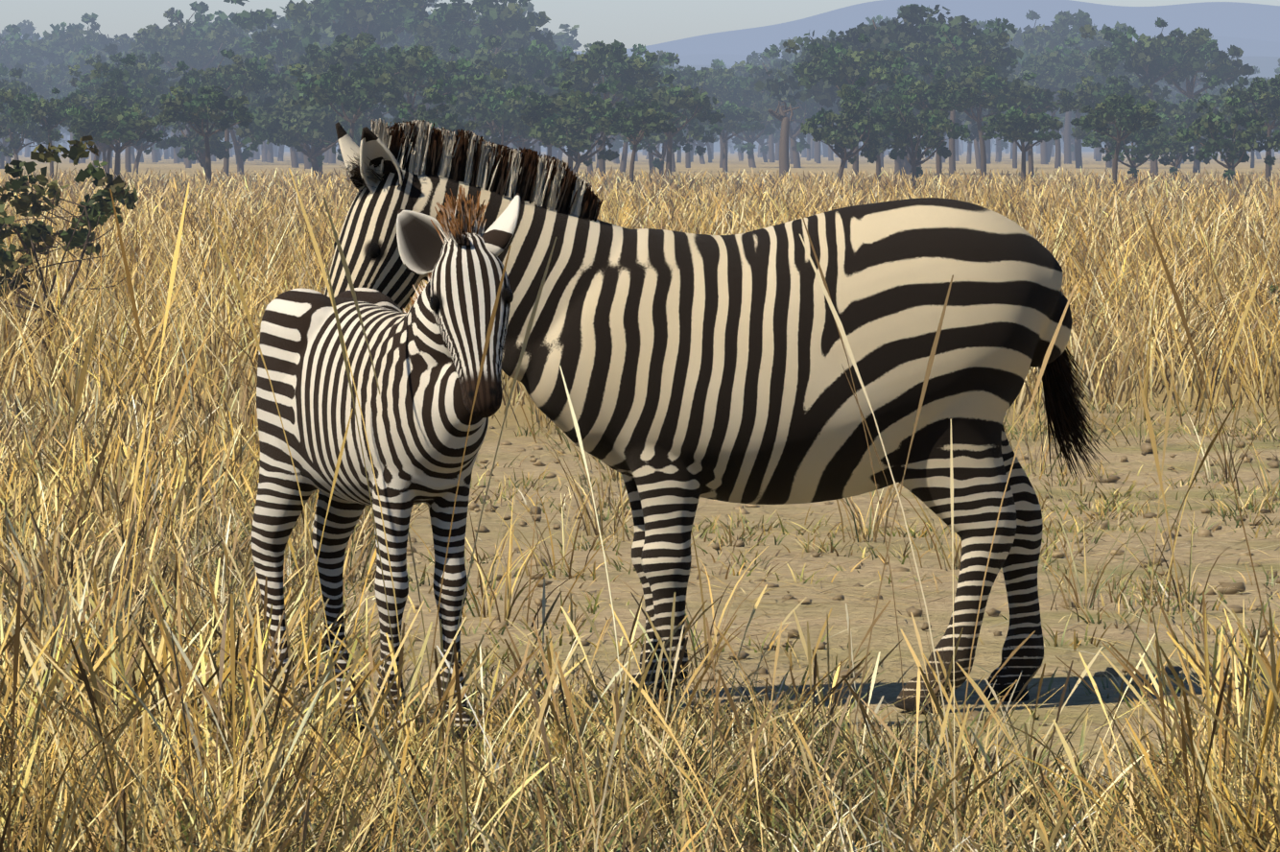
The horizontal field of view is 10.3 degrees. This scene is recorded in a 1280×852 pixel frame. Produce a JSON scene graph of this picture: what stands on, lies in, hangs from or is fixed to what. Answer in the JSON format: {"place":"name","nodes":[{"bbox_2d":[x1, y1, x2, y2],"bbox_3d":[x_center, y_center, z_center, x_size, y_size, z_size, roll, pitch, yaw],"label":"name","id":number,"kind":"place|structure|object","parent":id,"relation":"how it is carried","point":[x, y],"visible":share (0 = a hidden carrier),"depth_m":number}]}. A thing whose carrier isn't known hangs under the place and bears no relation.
{"place":"outdoors","nodes":[
{"label":"outdoors","id":0,"kind":"place"},
{"bbox_2d":[0,151,1279,851],"bbox_3d":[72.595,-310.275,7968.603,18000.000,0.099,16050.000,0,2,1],"label":"ground","id":1,"kind":"structure","parent":0,"point":[940,618],"depth_m":23.93},
{"bbox_2d":[0,88,27,135],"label":"tree","id":2,"kind":"object","parent":1,"relation":"on","point":[13,104],"visible":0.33,"depth_m":264.67},
{"bbox_2d":[0,19,39,54],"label":"tree","id":3,"kind":"object","parent":1,"relation":"on","point":[29,28],"visible":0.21,"depth_m":1111.02},
{"bbox_2d":[0,68,44,114],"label":"tree","id":4,"kind":"object","parent":1,"relation":"on","point":[11,84],"visible":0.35,"depth_m":392.17},
{"bbox_2d":[0,62,60,164],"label":"tree","id":5,"kind":"object","parent":1,"relation":"on","point":[35,80],"visible":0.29,"depth_m":628.22},
{"bbox_2d":[0,80,61,168],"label":"tree","id":6,"kind":"object","parent":1,"relation":"on","point":[2,159],"visible":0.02,"depth_m":479.33},
{"bbox_2d":[0,87,63,160],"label":"tree","id":7,"kind":"object","parent":1,"relation":"on","point":[29,128],"visible":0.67,"depth_m":311.29},
{"bbox_2d":[0,23,66,161],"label":"tree","id":8,"kind":"object","parent":1,"relation":"on","point":[12,52],"visible":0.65,"depth_m":767.08},
{"bbox_2d":[3,87,93,180],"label":"tree","id":9,"kind":"object","parent":1,"relation":"on","point":[41,108],"visible":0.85,"depth_m":254.94},
{"bbox_2d":[23,61,93,163],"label":"tree","id":10,"kind":"object","parent":1,"relation":"on","point":[60,65],"visible":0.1,"depth_m":679.16},
{"bbox_2d":[38,84,79,164],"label":"tree","id":11,"kind":"object","parent":1,"relation":"on","point":[63,92],"visible":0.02,"depth_m":637.71},
{"bbox_2d":[0,135,138,364],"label":"shrub","id":12,"kind":"object","parent":1,"relation":"on","point":[91,218],"visible":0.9,"depth_m":45.79},
{"bbox_2d":[42,44,95,163],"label":"tree","id":13,"kind":"object","parent":1,"relation":"on","point":[80,59],"visible":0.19,"depth_m":663.89},
{"bbox_2d":[36,34,124,161],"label":"tree","id":14,"kind":"object","parent":1,"relation":"on","point":[78,42],"visible":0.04,"depth_m":769.70},
{"bbox_2d":[37,12,135,160],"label":"tree","id":15,"kind":"object","parent":1,"relation":"on","point":[97,40],"visible":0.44,"depth_m":789.75},
{"bbox_2d":[67,126,136,171],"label":"tree","id":16,"kind":"object","parent":1,"relation":"on","point":[104,150],"visible":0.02,"depth_m":296.06},
{"bbox_2d":[52,53,151,179],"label":"tree","id":17,"kind":"object","parent":1,"relation":"on","point":[113,83],"visible":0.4,"depth_m":300.34},
{"bbox_2d":[70,94,144,184],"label":"tree","id":18,"kind":"object","parent":1,"relation":"on","point":[122,106],"visible":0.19,"depth_m":245.48},
{"bbox_2d":[67,63,164,172],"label":"tree","id":19,"kind":"object","parent":1,"relation":"on","point":[90,84],"visible":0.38,"depth_m":380.80},
{"bbox_2d":[65,100,168,179],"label":"tree","id":20,"kind":"object","parent":1,"relation":"on","point":[119,125],"visible":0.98,"depth_m":229.47},
{"bbox_2d":[67,51,183,164],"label":"tree","id":21,"kind":"object","parent":1,"relation":"on","point":[132,156],"depth_m":638.09},
{"bbox_2d":[82,51,184,171],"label":"tree","id":22,"kind":"object","parent":1,"relation":"on","point":[147,67],"visible":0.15,"depth_m":415.69},
{"bbox_2d":[131,75,176,177],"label":"tree","id":23,"kind":"object","parent":1,"relation":"on","point":[151,108],"visible":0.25,"depth_m":336.75},
{"bbox_2d":[101,9,258,165],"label":"tree","id":24,"kind":"object","parent":1,"relation":"on","point":[189,48],"visible":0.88,"depth_m":598.29},
{"bbox_2d":[130,0,252,164],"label":"tree","id":25,"kind":"object","parent":1,"relation":"on","point":[201,7],"visible":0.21,"depth_m":637.48},
{"bbox_2d":[157,61,235,153],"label":"tree","id":26,"kind":"object","parent":1,"relation":"on","point":[189,82],"visible":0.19,"depth_m":305.79},
{"bbox_2d":[155,85,254,187],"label":"tree","id":27,"kind":"object","parent":1,"relation":"on","point":[197,111],"visible":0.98,"depth_m":226.15},
{"bbox_2d":[176,121,233,172],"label":"tree","id":28,"kind":"object","parent":1,"relation":"on","point":[218,147],"visible":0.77,"depth_m":299.34},
{"bbox_2d":[158,64,280,174],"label":"tree","id":29,"kind":"object","parent":1,"relation":"on","point":[253,97],"visible":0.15,"depth_m":379.34},
{"bbox_2d":[172,48,280,176],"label":"tree","id":30,"kind":"object","parent":1,"relation":"on","point":[232,79],"visible":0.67,"depth_m":323.52},
{"bbox_2d":[172,25,281,164],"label":"tree","id":31,"kind":"object","parent":1,"relation":"on","point":[215,63],"visible":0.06,"depth_m":604.18},
{"bbox_2d":[194,14,291,159],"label":"tree","id":32,"kind":"object","parent":1,"relation":"on","point":[256,154],"visible":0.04,"depth_m":858.37},
{"bbox_2d":[237,36,299,167],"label":"tree","id":33,"kind":"object","parent":1,"relation":"on","point":[245,43],"depth_m":512.07},
{"bbox_2d":[223,0,337,168],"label":"tree","id":34,"kind":"object","parent":1,"relation":"on","point":[291,50],"visible":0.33,"depth_m":482.40},
{"bbox_2d":[259,53,328,167],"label":"tree","id":35,"kind":"object","parent":1,"relation":"on","point":[284,72],"visible":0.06,"depth_m":369.38},
{"bbox_2d":[233,98,388,177],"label":"tree","id":36,"kind":"object","parent":1,"relation":"on","point":[296,127],"visible":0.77,"depth_m":298.25},
{"bbox_2d":[247,71,387,179],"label":"tree","id":37,"kind":"object","parent":1,"relation":"on","point":[292,94],"visible":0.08,"depth_m":323.15},
{"bbox_2d":[255,16,414,164],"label":"tree","id":38,"kind":"object","parent":1,"relation":"on","point":[283,22],"depth_m":635.25},
{"bbox_2d":[288,61,407,182],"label":"tree","id":39,"kind":"object","parent":1,"relation":"on","point":[324,88],"visible":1,"depth_m":253.27},
{"bbox_2d":[300,31,399,82],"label":"tree","id":40,"kind":"object","parent":1,"relation":"on","point":[345,55],"visible":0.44,"depth_m":327.78},
{"bbox_2d":[323,77,398,124],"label":"tree","id":41,"kind":"object","parent":1,"relation":"on","point":[376,113],"visible":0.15,"depth_m":305.02},
{"bbox_2d":[311,13,417,117],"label":"tree","id":42,"kind":"object","parent":1,"relation":"on","point":[404,36],"visible":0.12,"depth_m":634.88},
{"bbox_2d":[280,0,477,46],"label":"tree","id":43,"kind":"object","parent":1,"relation":"on","point":[367,16],"visible":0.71,"depth_m":526.42},
{"bbox_2d":[251,185,520,748],"bbox_3d":[-0.608,0.101,17.048,0.349,1.321,1.048,-1,3,-32],"label":"zebra foal","id":44,"kind":"object","parent":1,"relation":"on","point":[426,350],"visible":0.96,"depth_m":16.88},
{"bbox_2d":[358,44,471,118],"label":"tree","id":45,"kind":"object","parent":1,"relation":"on","point":[414,65],"visible":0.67,"depth_m":282.48},
{"bbox_2d":[352,41,497,107],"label":"tree","id":46,"kind":"object","parent":1,"relation":"on","point":[446,57],"visible":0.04,"depth_m":493.76},
{"bbox_2d":[380,55,474,129],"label":"tree","id":47,"kind":"object","parent":1,"relation":"on","point":[418,100],"depth_m":410.73},
{"bbox_2d":[357,29,510,97],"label":"tree","id":48,"kind":"object","parent":1,"relation":"on","point":[387,37],"visible":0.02,"depth_m":504.75},
{"bbox_2d":[392,78,478,134],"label":"tree","id":49,"kind":"object","parent":1,"relation":"on","point":[448,121],"visible":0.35,"depth_m":224.43},
{"bbox_2d":[384,45,523,105],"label":"tree","id":50,"kind":"object","parent":1,"relation":"on","point":[481,68],"visible":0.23,"depth_m":332.23},
{"bbox_2d":[457,38,493,137],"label":"tree","id":51,"kind":"object","parent":1,"relation":"on","point":[481,51],"depth_m":411.84},
{"bbox_2d":[399,0,557,66],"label":"tree","id":52,"kind":"object","parent":1,"relation":"on","point":[495,17],"visible":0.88,"depth_m":486.00},
{"bbox_2d":[446,80,512,137],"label":"tree","id":53,"kind":"object","parent":1,"relation":"on","point":[465,98],"visible":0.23,"depth_m":303.41},
{"bbox_2d":[437,58,548,145],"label":"tree","id":54,"kind":"object","parent":1,"relation":"on","point":[491,110],"visible":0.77,"depth_m":277.43},
{"bbox_2d":[479,70,553,151],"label":"tree","id":55,"kind":"object","parent":1,"relation":"on","point":[537,88],"visible":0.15,"depth_m":334.02},
{"bbox_2d":[470,33,573,147],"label":"tree","id":56,"kind":"object","parent":1,"relation":"on","point":[531,60],"visible":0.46,"depth_m":390.55},
{"bbox_2d":[500,0,584,146],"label":"tree","id":57,"kind":"object","parent":1,"relation":"on","point":[529,8],"depth_m":759.51},
{"bbox_2d":[506,23,581,149],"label":"tree","id":58,"kind":"object","parent":1,"relation":"on","point":[565,38],"visible":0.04,"depth_m":788.68},
{"bbox_2d":[508,43,592,156],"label":"tree","id":59,"kind":"object","parent":1,"relation":"on","point":[537,148],"depth_m":601.28},
{"bbox_2d":[505,79,617,171],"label":"tree","id":60,"kind":"object","parent":1,"relation":"on","point":[544,106],"visible":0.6,"depth_m":237.30},
{"bbox_2d":[527,83,619,174],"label":"tree","id":61,"kind":"object","parent":1,"relation":"on","point":[578,140],"visible":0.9,"depth_m":234.36},
{"bbox_2d":[529,46,623,174],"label":"tree","id":62,"kind":"object","parent":1,"relation":"on","point":[567,54],"visible":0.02,"depth_m":380.29},
{"bbox_2d":[543,39,663,176],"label":"tree","id":63,"kind":"object","parent":1,"relation":"on","point":[620,65],"visible":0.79,"depth_m":308.82},
{"bbox_2d":[589,99,677,189],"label":"tree","id":64,"kind":"object","parent":1,"relation":"on","point":[642,122],"visible":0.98,"depth_m":225.35},
{"bbox_2d":[0,165,1279,851],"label":"dry grass","id":65,"kind":"structure","parent":1,"relation":"on","point":[100,705],"depth_m":16.94},
{"bbox_2d":[600,51,679,172],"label":"tree","id":66,"kind":"object","parent":1,"relation":"on","point":[668,58],"visible":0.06,"depth_m":410.06},
{"bbox_2d":[603,72,725,184],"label":"tree","id":67,"kind":"object","parent":1,"relation":"on","point":[673,100],"visible":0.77,"depth_m":277.85},
{"bbox_2d":[618,108,723,176],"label":"tree","id":68,"kind":"object","parent":1,"relation":"on","point":[697,132],"visible":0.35,"depth_m":324.63},
{"bbox_2d":[630,44,712,171],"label":"tree","id":69,"kind":"object","parent":1,"relation":"on","point":[698,75],"visible":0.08,"depth_m":422.96},
{"bbox_2d":[668,64,732,167],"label":"tree","id":70,"kind":"object","parent":1,"relation":"on","point":[709,83],"visible":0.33,"depth_m":498.09},
{"bbox_2d":[680,120,746,164],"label":"tree","id":71,"kind":"object","parent":1,"relation":"on","point":[736,140],"visible":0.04,"depth_m":629.57},
{"bbox_2d":[323,118,1110,716],"bbox_3d":[0.164,-0.016,17.900,2.082,1.496,0.640,0,2,-9],"label":"zebra","id":72,"kind":"object","parent":1,"relation":"on","point":[694,367],"visible":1,"depth_m":17.71},
{"bbox_2d":[689,100,765,171],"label":"tree","id":73,"kind":"object","parent":1,"relation":"on","point":[736,113],"visible":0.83,"depth_m":414.31},
{"bbox_2d":[706,67,762,167],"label":"tree","id":74,"kind":"object","parent":1,"relation":"on","point":[732,83],"visible":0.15,"depth_m":506.32},
{"bbox_2d":[705,62,810,167],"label":"tree","id":75,"kind":"object","parent":1,"relation":"on","point":[749,138],"visible":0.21,"depth_m":516.93},
{"bbox_2d":[730,51,794,162],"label":"tree","id":76,"kind":"object","parent":1,"relation":"on","point":[771,136],"visible":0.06,"depth_m":690.21},
{"bbox_2d":[729,50,801,160],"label":"tree","id":77,"kind":"object","parent":1,"relation":"on","point":[753,58],"visible":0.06,"depth_m":803.88},
{"bbox_2d":[734,59,797,164],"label":"tree","id":78,"kind":"object","parent":1,"relation":"on","point":[776,64],"visible":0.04,"depth_m":626.98},
{"bbox_2d":[754,122,792,162],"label":"tree","id":79,"kind":"object","parent":1,"relation":"on","point":[764,149],"visible":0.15,"depth_m":697.63},
{"bbox_2d":[717,44,841,167],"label":"tree","id":80,"kind":"object","parent":1,"relation":"on","point":[747,86],"visible":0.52,"depth_m":496.78},
{"bbox_2d":[768,100,799,178],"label":"dead snag","id":81,"kind":"object","parent":1,"relation":"on","point":[784,158],"visible":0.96,"depth_m":329.71},
{"bbox_2d":[799,76,890,187],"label":"tree","id":82,"kind":"object","parent":1,"relation":"on","point":[846,135],"visible":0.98,"depth_m":239.04},
{"bbox_2d":[782,32,934,177],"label":"tree","id":83,"kind":"object","parent":1,"relation":"on","point":[841,70],"visible":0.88,"depth_m":302.00},
{"bbox_2d":[833,42,930,174],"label":"tree","id":84,"kind":"object","parent":1,"relation":"on","point":[893,46],"visible":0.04,"depth_m":372.42},
{"bbox_2d":[833,57,932,178],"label":"tree","id":85,"kind":"object","parent":1,"relation":"on","point":[886,78],"visible":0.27,"depth_m":277.06},
{"bbox_2d":[754,3,1023,174],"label":"tree","id":86,"kind":"object","parent":1,"relation":"on","point":[900,35],"visible":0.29,"depth_m":378.02},
{"bbox_2d":[865,4,919,31],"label":"tree","id":87,"kind":"object","parent":1,"relation":"on","point":[880,17],"visible":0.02,"depth_m":796.64},
{"bbox_2d":[857,92,971,189],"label":"tree","id":88,"kind":"object","parent":1,"relation":"on","point":[938,121],"visible":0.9,"depth_m":241.33},
{"bbox_2d":[881,68,993,185],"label":"tree","id":89,"kind":"object","parent":1,"relation":"on","point":[919,88],"visible":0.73,"depth_m":266.08},
{"bbox_2d":[893,23,1018,176],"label":"tree","id":90,"kind":"object","parent":1,"relation":"on","point":[952,59],"visible":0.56,"depth_m":351.69},
{"bbox_2d":[939,89,1007,168],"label":"tree","id":91,"kind":"object","parent":1,"relation":"on","point":[962,115],"visible":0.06,"depth_m":478.70},
{"bbox_2d":[931,64,1037,176],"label":"tree","id":92,"kind":"object","parent":1,"relation":"on","point":[990,83],"visible":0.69,"depth_m":292.83},
{"bbox_2d":[947,9,1069,161],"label":"tree","id":93,"kind":"object","parent":1,"relation":"on","point":[1016,41],"visible":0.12,"depth_m":782.87},
{"bbox_2d":[994,126,1036,162],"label":"tree","id":94,"kind":"object","parent":1,"relation":"on","point":[1000,144],"visible":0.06,"depth_m":724.71},
{"bbox_2d":[980,102,1063,189],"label":"tree","id":95,"kind":"object","parent":1,"relation":"on","point":[1012,124],"visible":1,"depth_m":245.91},
{"bbox_2d":[978,71,1086,179],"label":"tree","id":96,"kind":"object","parent":1,"relation":"on","point":[1044,98],"visible":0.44,"depth_m":299.77},
{"bbox_2d":[1006,55,1106,168],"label":"tree","id":97,"kind":"object","parent":1,"relation":"on","point":[1052,76],"visible":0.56,"depth_m":489.04},
{"bbox_2d":[1006,31,1113,164],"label":"tree","id":98,"kind":"object","parent":1,"relation":"on","point":[1028,39],"visible":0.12,"depth_m":611.86},
{"bbox_2d":[1018,8,1129,164],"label":"tree","id":99,"kind":"object","parent":1,"relation":"on","point":[1061,23],"visible":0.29,"depth_m":633.76},
{"bbox_2d":[1019,36,1131,167],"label":"tree","id":100,"kind":"object","parent":1,"relation":"on","point":[1118,71],"visible":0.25,"depth_m":494.09},
{"bbox_2d":[1071,74,1151,172],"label":"tree","id":101,"kind":"object","parent":1,"relation":"on","point":[1095,93],"visible":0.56,"depth_m":329.01},
{"bbox_2d":[1070,93,1162,191],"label":"tree","id":102,"kind":"object","parent":1,"relation":"on","point":[1129,115],"visible":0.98,"depth_m":226.89},
{"bbox_2d":[1070,112,1169,168],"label":"tree","id":103,"kind":"object","parent":1,"relation":"on","point":[1078,133],"visible":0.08,"depth_m":333.41},
{"bbox_2d":[1090,66,1160,167],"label":"tree","id":104,"kind":"object","parent":1,"relation":"on","point":[1134,82],"visible":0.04,"depth_m":507.87},
{"bbox_2d":[1081,118,1184,183],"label":"tree","id":105,"kind":"object","parent":1,"relation":"on","point":[1157,144],"visible":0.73,"depth_m":265.70},
{"bbox_2d":[1078,17,1229,173],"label":"tree","id":106,"kind":"object","parent":1,"relation":"on","point":[1140,56],"visible":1,"depth_m":397.70},
{"bbox_2d":[1116,93,1215,176],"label":"tree","id":107,"kind":"object","parent":1,"relation":"on","point":[1164,106],"visible":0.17,"depth_m":336.89},
{"bbox_2d":[1140,113,1211,177],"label":"tree","id":108,"kind":"object","parent":1,"relation":"on","point":[1188,150],"visible":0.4,"depth_m":284.81},
{"bbox_2d":[1141,26,1255,172],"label":"tree","id":109,"kind":"object","parent":1,"relation":"on","point":[1228,70],"visible":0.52,"depth_m":403.93},
{"bbox_2d":[1157,47,1240,163],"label":"tree","id":110,"kind":"object","parent":1,"relation":"on","point":[1183,84],"visible":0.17,"depth_m":650.76},
{"bbox_2d":[1169,73,1279,177],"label":"tree","id":111,"kind":"object","parent":1,"relation":"on","point":[1220,103],"visible":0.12,"depth_m":338.88},
{"bbox_2d":[1175,95,1279,184],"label":"tree","id":112,"kind":"object","parent":1,"relation":"on","point":[1212,125],"visible":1,"depth_m":226.28},
{"bbox_2d":[1222,75,1279,182],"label":"tree","id":113,"kind":"object","parent":1,"relation":"on","point":[1258,92],"visible":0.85,"depth_m":264.04},
{"bbox_2d":[0,0,1279,50],"label":"sky","id":114,"kind":"structure","parent":0,"point":[628,22]},
{"bbox_2d":[17,56,1279,151],"bbox_3d":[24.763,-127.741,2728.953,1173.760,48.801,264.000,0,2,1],"label":"hill ridge","id":115,"kind":"structure","parent":0,"point":[1267,65],"depth_m":2626.45},
{"bbox_2d":[20,35,1279,66],"bbox_3d":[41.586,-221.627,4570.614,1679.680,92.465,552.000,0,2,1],"label":"hill ridge","id":116,"kind":"structure","parent":0,"point":[1249,47],"depth_m":4675.81},
{"bbox_2d":[573,0,1279,59],"bbox_3d":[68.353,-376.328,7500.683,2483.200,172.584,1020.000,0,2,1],"label":"hill ridge","id":117,"kind":"structure","parent":0,"point":[1249,20],"depth_m":7669.16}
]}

